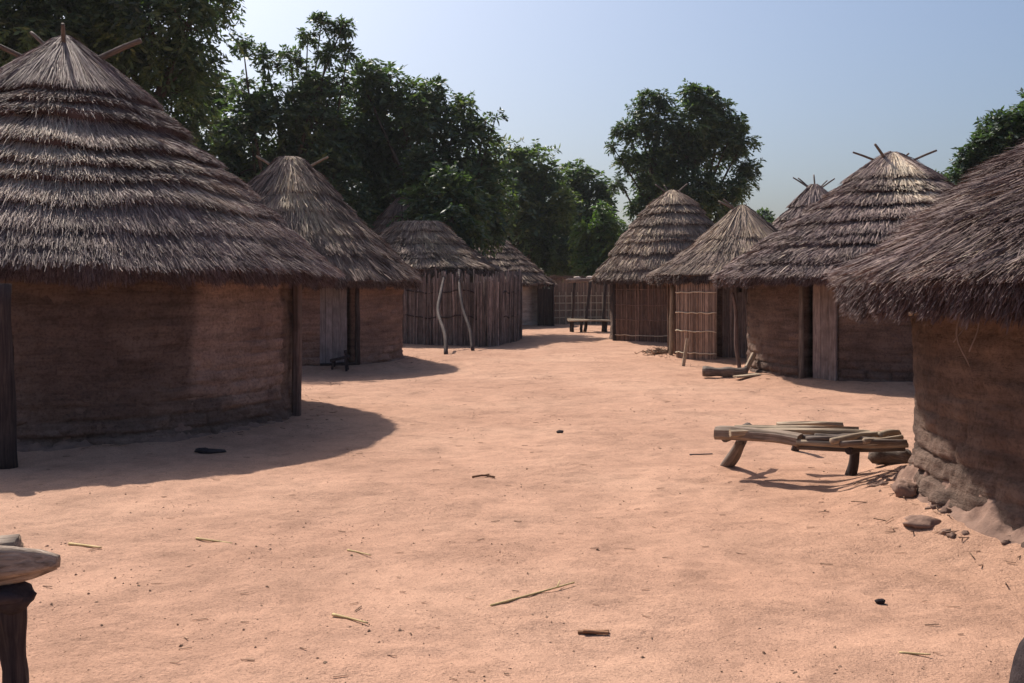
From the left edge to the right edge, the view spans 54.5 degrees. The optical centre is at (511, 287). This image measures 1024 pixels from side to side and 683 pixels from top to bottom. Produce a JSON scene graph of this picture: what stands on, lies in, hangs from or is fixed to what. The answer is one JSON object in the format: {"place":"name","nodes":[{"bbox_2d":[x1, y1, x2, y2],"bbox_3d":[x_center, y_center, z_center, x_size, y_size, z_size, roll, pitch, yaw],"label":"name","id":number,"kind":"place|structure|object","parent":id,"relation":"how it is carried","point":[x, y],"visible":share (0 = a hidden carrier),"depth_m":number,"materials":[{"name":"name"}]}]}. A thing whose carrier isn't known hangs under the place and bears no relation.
{"place":"outdoors","nodes":[
{"label":"outdoors","id":0,"kind":"place"},
{"bbox_2d":[0,324,1023,682],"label":"ground","id":1,"kind":"structure","parent":0,"point":[248,482],"depth_m":6.21,"materials":[{"name":"beige sand"}]},
{"bbox_2d":[0,534,60,682],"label":"bench","id":2,"kind":"object","parent":1,"relation":"on","point":[20,565],"visible":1,"depth_m":3.74,"materials":[{"name":"brown wood"}]},
{"bbox_2d":[68,542,101,547],"bbox_3d":[-2.618,1.582,6.105,0.278,0.019,0.018,0,0,25],"label":"straw stalk","id":3,"kind":"object","parent":1,"relation":"on","point":[78,544],"visible":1,"depth_m":6.11,"materials":[{"name":"beige plant"}]},
{"bbox_2d":[0,0,253,148],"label":"tree","id":4,"kind":"object","parent":1,"relation":"on","point":[148,63],"visible":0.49,"depth_m":25.26,"materials":[{"name":"green plant"}]},
{"bbox_2d":[0,23,345,468],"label":"mud hut","id":5,"kind":"object","parent":1,"relation":"on","point":[157,270],"visible":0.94,"depth_m":10.35,"materials":[{"name":"plant"}]},
{"bbox_2d":[194,447,225,453],"bbox_3d":[-2.943,1.587,9.705,0.315,0.054,0.165,0,0,13],"label":"bark piece","id":6,"kind":"object","parent":1,"relation":"on","point":[205,450],"visible":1,"depth_m":9.66,"materials":[{"name":"brown wood"}]},
{"bbox_2d":[195,537,231,542],"bbox_3d":[-1.874,1.592,6.262,0.309,0.018,0.018,0,0,28],"label":"straw stalk","id":7,"kind":"object","parent":1,"relation":"on","point":[198,538],"visible":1,"depth_m":6.28,"materials":[{"name":"beige plant"}]},
{"bbox_2d":[168,9,389,228],"bbox_3d":[-8.421,-3.963,35.618,9.231,11.588,5.279,0,0,0],"label":"tree","id":8,"kind":"object","parent":1,"relation":"on","point":[307,107],"visible":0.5,"depth_m":34.70,"materials":[{"name":"green plant"}]},
{"bbox_2d":[246,155,422,365],"bbox_3d":[-4.718,-0.541,21.003,5.719,4.583,5.681,0,0,0],"label":"mud hut","id":9,"kind":"object","parent":1,"relation":"on","point":[356,312],"visible":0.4,"depth_m":19.66,"materials":[{"name":"plant"}]},
{"bbox_2d":[320,287,346,362],"bbox_3d":[-3.480,0.661,19.256,0.626,1.596,0.050,0,0,-36],"label":"door","id":10,"kind":"structure","parent":9,"relation":"in","point":[333,302],"depth_m":19.25,"materials":[{"name":"grey wood"}]},
{"bbox_2d":[330,350,349,370],"bbox_3d":[-3.241,1.365,18.753,0.350,0.396,0.242,0,0,0],"label":"chair","id":11,"kind":"object","parent":1,"relation":"on","point":[345,358],"visible":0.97,"depth_m":18.66,"materials":[{"name":"brown wood"}]},
{"bbox_2d":[347,549,370,555],"bbox_3d":[-0.917,1.589,5.973,0.213,0.014,0.014,0,0,40],"label":"straw stalk","id":12,"kind":"object","parent":1,"relation":"on","point":[358,552],"visible":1,"depth_m":5.98,"materials":[{"name":"beige plant"}]},
{"bbox_2d":[371,194,413,235],"bbox_3d":[-3.739,-0.785,34.613,4.751,5.070,4.768,0,0,0],"label":"mud hut","id":13,"kind":"object","parent":1,"relation":"on","point":[388,214],"visible":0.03,"depth_m":33.93,"materials":[{"name":"plant"}]},
{"bbox_2d":[332,55,526,258],"bbox_3d":[-3.399,-3.273,35.757,9.732,10.168,7.364,0,0,35],"label":"tree","id":14,"kind":"object","parent":1,"relation":"on","point":[465,199],"visible":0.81,"depth_m":35.40,"materials":[{"name":"green plant"}]},
{"bbox_2d":[379,220,500,282],"bbox_3d":[-2.853,-0.149,30.485,5.125,3.798,5.123,0,0,0],"label":"mud hut","id":15,"kind":"object","parent":1,"relation":"on","point":[422,246],"visible":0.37,"depth_m":29.19,"materials":[{"name":"plant"}]},
{"bbox_2d":[436,269,447,354],"bbox_3d":[-1.839,0.571,26.133,0.300,2.242,4.364,0,0,-4],"label":"prop pole","id":16,"kind":"object","parent":1,"relation":"on","point":[440,319],"visible":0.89,"depth_m":25.43,"materials":[{"name":"brown wood"}]},
{"bbox_2d":[402,266,522,346],"bbox_3d":[-0.509,0.517,29.954,3.535,2.288,6.415,0,0,39],"label":"stick fence","id":17,"kind":"object","parent":1,"relation":"on","point":[494,309],"visible":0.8,"depth_m":27.75,"materials":[{"name":"brown wood"}]},
{"bbox_2d":[458,269,474,350],"bbox_3d":[-1.294,0.568,26.682,0.209,2.228,3.095,0,0,-10],"label":"prop pole","id":18,"kind":"object","parent":1,"relation":"on","point":[466,319],"visible":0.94,"depth_m":26.22,"materials":[{"name":"brown wood"}]},
{"bbox_2d":[472,474,494,477],"bbox_3d":[-0.237,1.587,8.384,0.173,0.026,0.122,0,0,-32],"label":"twig","id":19,"kind":"object","parent":1,"relation":"on","point":[488,475],"visible":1,"depth_m":8.39,"materials":[{"name":"brown wood"}]},
{"bbox_2d":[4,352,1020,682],"bbox_3d":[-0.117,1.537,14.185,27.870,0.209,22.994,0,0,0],"label":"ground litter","id":20,"kind":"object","parent":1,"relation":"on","point":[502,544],"visible":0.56,"depth_m":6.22,"materials":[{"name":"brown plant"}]},
{"bbox_2d":[332,613,367,623],"bbox_3d":[-0.767,1.569,4.720,0.239,0.016,0.016,0,0,36],"label":"straw stalk","id":21,"kind":"object","parent":20,"relation":"on","point":[342,616],"visible":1,"depth_m":4.73,"materials":[{"name":"beige plant"}]},
{"bbox_2d":[475,236,557,324],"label":"mud hut","id":22,"kind":"object","parent":1,"relation":"on","point":[512,258],"visible":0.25,"depth_m":41.34,"materials":[{"name":"plant"}]},
{"bbox_2d":[490,581,574,605],"bbox_3d":[0.101,1.576,5.163,0.575,0.029,0.051,0,0,-40],"label":"straw stalk","id":23,"kind":"object","parent":1,"relation":"on","point":[512,599],"visible":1,"depth_m":5.12,"materials":[{"name":"beige plant"}]},
{"bbox_2d":[489,133,586,288],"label":"tree","id":24,"kind":"object","parent":1,"relation":"on","point":[534,241],"visible":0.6,"depth_m":49.25,"materials":[{"name":"green plant"}]},
{"bbox_2d":[537,283,554,325],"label":"reed screen","id":25,"kind":"object","parent":1,"relation":"on","point":[545,307],"visible":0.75,"depth_m":41.49,"materials":[{"name":"brown wood"}]},
{"bbox_2d":[549,275,609,323],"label":"lattice fence","id":26,"kind":"object","parent":1,"relation":"on","point":[563,298],"visible":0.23,"depth_m":44.42,"materials":[{"name":"wood"}]},
{"bbox_2d":[566,278,606,331],"bbox_3d":[2.905,0.640,37.916,1.613,2.044,2.160,0,0,0],"label":"pole shelter","id":27,"kind":"object","parent":1,"relation":"on","point":[572,280],"visible":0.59,"depth_m":36.98,"materials":[{"name":"brown wood"}]},
{"bbox_2d":[548,157,628,274],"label":"tree","id":28,"kind":"object","parent":1,"relation":"on","point":[581,178],"visible":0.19,"depth_m":52.56,"materials":[{"name":"green plant"}]},
{"bbox_2d":[567,318,609,332],"bbox_3d":[2.816,1.407,36.618,1.521,0.548,0.787,0,0,0],"label":"bench","id":29,"kind":"object","parent":1,"relation":"on","point":[572,321],"visible":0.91,"depth_m":36.29,"materials":[{"name":"brown wood"}]},
{"bbox_2d":[578,629,608,634],"bbox_3d":[0.377,1.587,4.593,0.146,0.028,0.044,0,0,0],"label":"twig","id":30,"kind":"object","parent":1,"relation":"on","point":[588,631],"visible":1,"depth_m":4.58,"materials":[{"name":"brown wood"}]},
{"bbox_2d":[566,199,628,282],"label":"bushy tree","id":31,"kind":"object","parent":1,"relation":"on","point":[604,239],"visible":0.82,"depth_m":46.73,"materials":[{"name":"green plant"}]},
{"bbox_2d":[634,346,668,354],"bbox_3d":[3.457,1.496,23.594,1.196,0.227,0.901,0,0,0],"label":"straw heap","id":32,"kind":"object","parent":1,"relation":"on","point":[658,350],"visible":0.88,"depth_m":23.48,"materials":[{"name":"beige plant"}]},
{"bbox_2d":[590,184,714,342],"bbox_3d":[4.805,-0.709,30.005,4.946,4.918,4.957,0,0,0],"label":"reed hut","id":33,"kind":"object","parent":1,"relation":"on","point":[666,226],"visible":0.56,"depth_m":28.69,"materials":[{"name":"straw thatch"},{"name":"reed"},{"name":"wood"}]},
{"bbox_2d":[604,78,766,222],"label":"tree","id":34,"kind":"object","parent":1,"relation":"on","point":[685,144],"visible":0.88,"depth_m":41.65,"materials":[{"name":"green plant"}]},
{"bbox_2d":[682,338,688,365],"bbox_3d":[3.574,1.324,20.502,0.070,0.583,0.243,0,0,38],"label":"stick","id":35,"kind":"object","parent":1,"relation":"on","point":[685,351],"visible":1,"depth_m":20.49,"materials":[{"name":"brown wood"}]},
{"bbox_2d":[645,199,778,359],"bbox_3d":[5.431,-0.186,23.498,4.535,3.872,4.553,0,0,0],"label":"reed hut","id":36,"kind":"object","parent":1,"relation":"on","point":[700,312],"visible":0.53,"depth_m":22.13,"materials":[{"name":"straw thatch"},{"name":"reed"},{"name":"wood"}]},
{"bbox_2d":[722,286,747,357],"bbox_3d":[4.918,0.697,21.892,0.581,1.758,0.126,0,0,19],"label":"reed door","id":37,"kind":"structure","parent":36,"relation":"in","point":[728,350],"depth_m":21.89,"materials":[{"name":"brown wood"}]},
{"bbox_2d":[702,366,747,376],"bbox_3d":[3.797,1.499,17.744,0.794,0.209,0.213,0,0,12],"label":"log","id":38,"kind":"object","parent":1,"relation":"on","point":[708,371],"visible":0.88,"depth_m":17.68,"materials":[{"name":"brown wood"}]},
{"bbox_2d":[731,293,740,367],"bbox_3d":[4.056,0.818,17.988,0.118,1.463,0.236,0,0,-39],"label":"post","id":39,"kind":"object","parent":1,"relation":"on","point":[736,347],"visible":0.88,"depth_m":17.96,"materials":[{"name":"brown wood"}]},
{"bbox_2d":[733,373,760,377],"bbox_3d":[4.095,1.528,17.353,0.456,0.067,0.163,0,0,-14],"label":"board","id":40,"kind":"object","parent":1,"relation":"on","point":[747,375],"visible":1,"depth_m":17.30,"materials":[{"name":"brown wood"}]},
{"bbox_2d":[745,352,755,370],"bbox_3d":[4.268,1.359,17.901,0.374,0.399,0.072,0,0,-43],"label":"split wood","id":41,"kind":"object","parent":1,"relation":"on","point":[749,362],"visible":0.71,"depth_m":17.90,"materials":[{"name":"brown wood"}]},
{"bbox_2d":[756,207,775,224],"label":"tree","id":42,"kind":"object","parent":1,"relation":"on","point":[765,214],"visible":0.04,"depth_m":51.76,"materials":[{"name":"green plant"}]},
{"bbox_2d":[773,175,834,230],"bbox_3d":[8.683,-0.766,28.491,5.410,5.032,5.437,0,0,0],"label":"mud hut","id":43,"kind":"object","parent":1,"relation":"on","point":[810,194],"visible":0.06,"depth_m":28.17,"materials":[{"name":"plant"}]},
{"bbox_2d":[714,421,908,475],"bbox_3d":[2.578,1.414,8.739,1.524,0.535,2.016,0,0,15],"label":"bench","id":44,"kind":"object","parent":1,"relation":"on","point":[853,442],"visible":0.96,"depth_m":8.14,"materials":[{"name":"brown wood"}]},
{"bbox_2d":[710,143,958,381],"bbox_3d":[7.016,-0.433,18.292,6.715,4.366,6.722,0,0,0],"label":"mud hut","id":45,"kind":"object","parent":1,"relation":"on","point":[798,326],"visible":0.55,"depth_m":16.87,"materials":[{"name":"weathered thatch"},{"name":"mud"},{"name":"wood"}]},
{"bbox_2d":[813,280,837,380],"bbox_3d":[5.205,0.708,16.510,0.081,1.704,0.527,0,0,-26],"label":"door","id":46,"kind":"structure","parent":45,"relation":"in","point":[825,311],"depth_m":16.47,"materials":[{"name":"wood"}]},
{"bbox_2d":[875,598,884,603],"bbox_3d":[1.854,1.578,5.011,0.053,0.028,0.036,0,0,0],"label":"pebble","id":47,"kind":"object","parent":1,"relation":"on","point":[880,601],"visible":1,"depth_m":5.00,"materials":[{"name":"grey stone"}]},
{"bbox_2d":[868,449,911,464],"bbox_3d":[3.225,1.438,8.475,0.359,0.185,0.209,0,0,22],"label":"log","id":48,"kind":"object","parent":1,"relation":"on","point":[892,457],"visible":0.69,"depth_m":8.40,"materials":[{"name":"brown wood"}]},
{"bbox_2d":[891,480,917,497],"bbox_3d":[2.757,1.421,6.991,0.176,0.141,0.165,0,0,20],"label":"boulder","id":49,"kind":"object","parent":1,"relation":"on","point":[904,488],"visible":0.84,"depth_m":6.95,"materials":[{"name":"brown stone"}]},
{"bbox_2d":[899,651,930,654],"bbox_3d":[1.738,1.578,4.293,0.127,0.014,0.013,0,0,17],"label":"straw stalk","id":50,"kind":"object","parent":1,"relation":"on","point":[912,653],"visible":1,"depth_m":4.29,"materials":[{"name":"beige plant"}]},
{"bbox_2d":[902,515,940,528],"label":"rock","id":51,"kind":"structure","parent":1,"relation":"on","point":[921,522],"depth_m":6.33,"materials":[{"name":"brown stone"}]},
{"bbox_2d":[822,136,1023,547],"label":"mud hut","id":52,"kind":"object","parent":1,"relation":"on","point":[945,273],"visible":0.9,"depth_m":6.31,"materials":[{"name":"weathered thatch"},{"name":"mud"}]},
{"bbox_2d":[942,87,1023,185],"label":"tree","id":53,"kind":"object","parent":1,"relation":"on","point":[999,132],"visible":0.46,"depth_m":22.75,"materials":[{"name":"green plant"}]},
{"bbox_2d":[1009,638,1023,682],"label":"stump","id":54,"kind":"object","parent":1,"relation":"on","point":[1017,673],"visible":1,"depth_m":3.83,"materials":[{"name":"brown wood"}]},
{"bbox_2d":[60,0,1023,287],"label":"sky","id":55,"kind":"structure","parent":0,"point":[821,82],"materials":[{"name":"blue"}]}
]}

